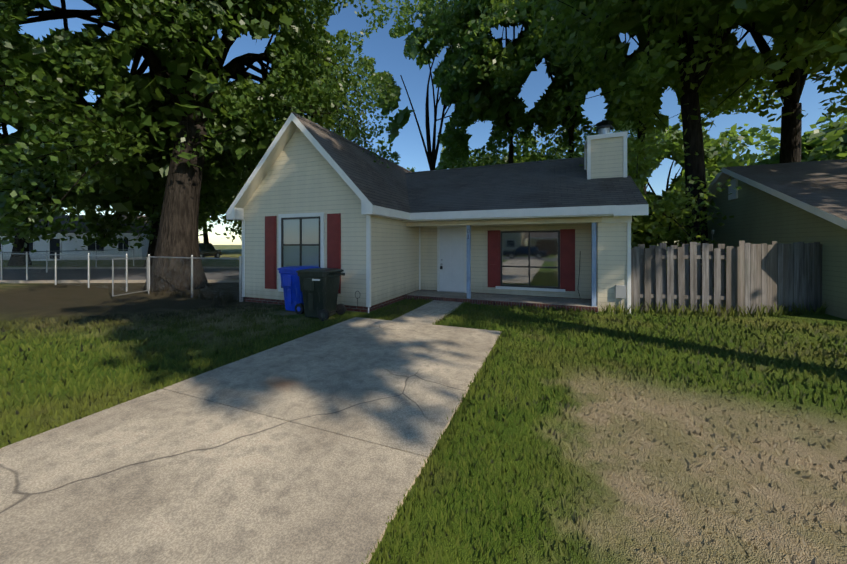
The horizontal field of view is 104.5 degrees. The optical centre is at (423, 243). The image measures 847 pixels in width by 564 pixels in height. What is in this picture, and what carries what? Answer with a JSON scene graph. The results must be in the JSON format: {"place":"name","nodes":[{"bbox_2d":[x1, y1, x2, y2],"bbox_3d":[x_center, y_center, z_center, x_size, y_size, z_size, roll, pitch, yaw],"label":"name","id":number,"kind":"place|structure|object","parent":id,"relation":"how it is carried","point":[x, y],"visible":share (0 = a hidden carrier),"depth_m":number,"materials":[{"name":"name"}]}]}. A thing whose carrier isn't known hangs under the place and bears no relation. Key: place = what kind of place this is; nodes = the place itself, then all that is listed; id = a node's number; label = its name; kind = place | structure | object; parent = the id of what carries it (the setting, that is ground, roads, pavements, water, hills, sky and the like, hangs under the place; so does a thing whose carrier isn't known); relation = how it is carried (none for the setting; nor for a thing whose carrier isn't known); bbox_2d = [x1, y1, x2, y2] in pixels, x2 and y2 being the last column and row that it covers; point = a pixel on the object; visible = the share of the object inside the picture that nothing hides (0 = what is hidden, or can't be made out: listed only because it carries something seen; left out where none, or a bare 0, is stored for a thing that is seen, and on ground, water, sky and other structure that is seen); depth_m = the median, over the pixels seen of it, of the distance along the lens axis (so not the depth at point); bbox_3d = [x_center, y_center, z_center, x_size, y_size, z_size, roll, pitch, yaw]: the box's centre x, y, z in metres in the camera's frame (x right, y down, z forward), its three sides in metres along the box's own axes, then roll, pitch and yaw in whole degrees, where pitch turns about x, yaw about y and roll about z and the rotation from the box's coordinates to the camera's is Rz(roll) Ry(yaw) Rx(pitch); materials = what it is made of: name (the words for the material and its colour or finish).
{"place":"outdoors","nodes":[
{"label":"outdoors","id":0,"kind":"place"},
{"bbox_2d":[0,267,238,282],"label":"side road","id":1,"kind":"structure","parent":0,"point":[80,274],"depth_m":17.06,"materials":[{"name":"grey asphalt"}]},
{"bbox_2d":[0,300,500,563],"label":"driveway","id":2,"kind":"structure","parent":0,"point":[314,447],"depth_m":2.50,"materials":[{"name":"concrete"}]},
{"bbox_2d":[0,245,846,563],"bbox_3d":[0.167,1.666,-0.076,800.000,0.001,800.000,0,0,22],"label":"ground","id":3,"kind":"structure","parent":0,"point":[44,301],"depth_m":2.88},
{"bbox_2d":[0,10,111,265],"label":"tree","id":4,"kind":"object","parent":3,"relation":"on","point":[18,127],"visible":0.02,"depth_m":24.83,"materials":[{"name":"green plant"}]},
{"bbox_2d":[0,183,146,214],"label":"tree","id":5,"kind":"object","parent":3,"relation":"on","point":[98,206],"depth_m":44.04,"materials":[{"name":"green plant"}]},
{"bbox_2d":[0,215,151,260],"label":"white house","id":6,"kind":"structure","parent":3,"relation":"on","point":[67,246],"depth_m":33.17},
{"bbox_2d":[0,249,241,301],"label":"chain link fence","id":7,"kind":"object","parent":3,"relation":"on","point":[88,255],"visible":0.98,"depth_m":11.41,"materials":[{"name":"grey metal"}]},
{"bbox_2d":[0,8,268,266],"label":"tree","id":8,"kind":"object","parent":3,"relation":"on","point":[138,199],"visible":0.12,"depth_m":18.32,"materials":[{"name":"green plant"}]},
{"bbox_2d":[129,211,239,242],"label":"tree","id":9,"kind":"object","parent":3,"relation":"on","point":[205,238],"depth_m":55.18,"materials":[{"name":"green plant"}]},
{"bbox_2d":[198,190,239,229],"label":"tree","id":10,"kind":"object","parent":3,"relation":"on","point":[210,219],"depth_m":46.30,"materials":[{"name":"green plant"}]},
{"bbox_2d":[202,257,235,259],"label":"driveway","id":11,"kind":"structure","parent":3,"relation":"on","point":[219,257],"depth_m":39.02,"materials":[{"name":"concrete"}]},
{"bbox_2d":[199,243,221,259],"bbox_3d":[-23.959,0.796,35.339,1.874,1.740,4.820,0,0,-2],"label":"suv","id":12,"kind":"object","parent":11,"relation":"on","point":[207,249],"visible":0.52,"depth_m":35.24,"materials":[{"name":"black paint"}]},
{"bbox_2d":[0,0,449,291],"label":"oak tree","id":13,"kind":"object","parent":3,"relation":"on","point":[178,48],"visible":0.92,"depth_m":11.86,"materials":[{"name":"green plant"}]},
{"bbox_2d":[277,266,320,313],"bbox_3d":[-3.051,1.117,8.165,0.922,1.093,0.744,0,0,24],"label":"trash bin","id":14,"kind":"object","parent":3,"relation":"on","point":[292,291],"visible":0.6,"depth_m":7.89,"materials":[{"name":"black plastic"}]},
{"bbox_2d":[296,268,345,320],"bbox_3d":[-2.323,1.117,7.479,0.922,1.093,0.744,0,0,18],"label":"trash bin","id":15,"kind":"object","parent":3,"relation":"on","point":[319,287],"visible":1,"depth_m":7.22,"materials":[{"name":"green plastic"}]},
{"bbox_2d":[226,112,648,313],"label":"house","id":16,"kind":"structure","parent":3,"relation":"on","point":[556,233],"depth_m":9.07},
{"bbox_2d":[376,138,501,171],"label":"tree","id":17,"kind":"object","parent":3,"relation":"on","point":[440,167],"depth_m":46.20,"materials":[{"name":"green plant"}]},
{"bbox_2d":[344,0,538,169],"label":"tree","id":18,"kind":"object","parent":3,"relation":"on","point":[454,142],"visible":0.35,"depth_m":31.76,"materials":[{"name":"green plant"}]},
{"bbox_2d":[415,0,596,163],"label":"tree","id":19,"kind":"object","parent":3,"relation":"on","point":[494,71],"visible":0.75,"depth_m":24.60,"materials":[{"name":"green plant"}]},
{"bbox_2d":[454,125,584,167],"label":"tree","id":20,"kind":"object","parent":3,"relation":"on","point":[518,158],"visible":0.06,"depth_m":44.44,"materials":[{"name":"green plant"}]},
{"bbox_2d":[467,0,666,158],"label":"tree","id":21,"kind":"object","parent":3,"relation":"on","point":[570,136],"visible":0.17,"depth_m":25.68,"materials":[{"name":"green plant"}]},
{"bbox_2d":[557,144,714,259],"bbox_3d":[8.806,-1.599,16.341,8.234,7.142,8.181,0,0,22],"label":"tree","id":22,"kind":"object","parent":3,"relation":"on","point":[642,152],"depth_m":15.36,"materials":[{"name":"green plant"}]},
{"bbox_2d":[567,137,705,262],"bbox_3d":[12.307,-2.409,20.105,7.768,8.761,8.863,0,0,22],"label":"tree","id":23,"kind":"object","parent":3,"relation":"on","point":[636,141],"depth_m":19.24,"materials":[{"name":"green plant"}]},
{"bbox_2d":[562,120,740,270],"bbox_3d":[7.790,-1.130,12.345,6.224,6.201,7.242,0,0,22],"label":"tree","id":24,"kind":"object","parent":3,"relation":"on","point":[658,223],"visible":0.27,"depth_m":10.59,"materials":[{"name":"green plant"}]},
{"bbox_2d":[557,29,778,193],"bbox_3d":[19.215,-13.135,27.019,17.151,30.247,17.844,0,0,22],"label":"tree","id":25,"kind":"object","parent":3,"relation":"on","point":[632,118],"visible":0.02,"depth_m":26.55,"materials":[{"name":"green plant"}]},
{"bbox_2d":[505,0,846,286],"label":"tree","id":26,"kind":"object","parent":3,"relation":"on","point":[656,28],"visible":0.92,"depth_m":12.61,"materials":[{"name":"green plant"}]},
{"bbox_2d":[582,119,828,246],"bbox_3d":[30.457,-7.383,39.385,22.102,18.760,21.066,0,0,22],"label":"tree","id":27,"kind":"object","parent":3,"relation":"on","point":[717,157],"visible":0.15,"depth_m":34.52,"materials":[{"name":"green plant"}]},
{"bbox_2d":[574,18,846,162],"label":"tree","id":28,"kind":"object","parent":3,"relation":"on","point":[790,138],"visible":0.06,"depth_m":17.52,"materials":[{"name":"green plant"}]},
{"bbox_2d":[631,241,821,313],"bbox_3d":[7.343,0.799,7.471,4.690,1.734,1.095,0,0,1],"label":"wood fence","id":29,"kind":"object","parent":3,"relation":"on","point":[778,274],"visible":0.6,"depth_m":7.75,"materials":[{"name":"grey wood"}]},
{"bbox_2d":[667,0,846,134],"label":"tree","id":30,"kind":"object","parent":3,"relation":"on","point":[802,32],"visible":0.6,"depth_m":10.26,"materials":[{"name":"green plant"}]},
{"bbox_2d":[679,159,846,318],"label":"neighbour house","id":31,"kind":"structure","parent":3,"relation":"on","point":[791,203],"depth_m":9.39,"materials":[{"name":"green"}]},
{"bbox_2d":[731,111,846,165],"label":"tree","id":32,"kind":"object","parent":3,"relation":"on","point":[832,145],"visible":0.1,"depth_m":34.27,"materials":[{"name":"green plant"}]},
{"bbox_2d":[756,112,846,158],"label":"tree","id":33,"kind":"object","parent":3,"relation":"on","point":[822,119],"depth_m":41.25,"materials":[{"name":"green plant"}]},
{"bbox_2d":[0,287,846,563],"bbox_3d":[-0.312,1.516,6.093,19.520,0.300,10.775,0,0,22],"label":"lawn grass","id":34,"kind":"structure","parent":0,"point":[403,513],"depth_m":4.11,"materials":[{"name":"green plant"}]},
{"bbox_2d":[0,0,846,244],"label":"sky","id":35,"kind":"structure","parent":0,"point":[387,52],"materials":[{"name":"blue"}]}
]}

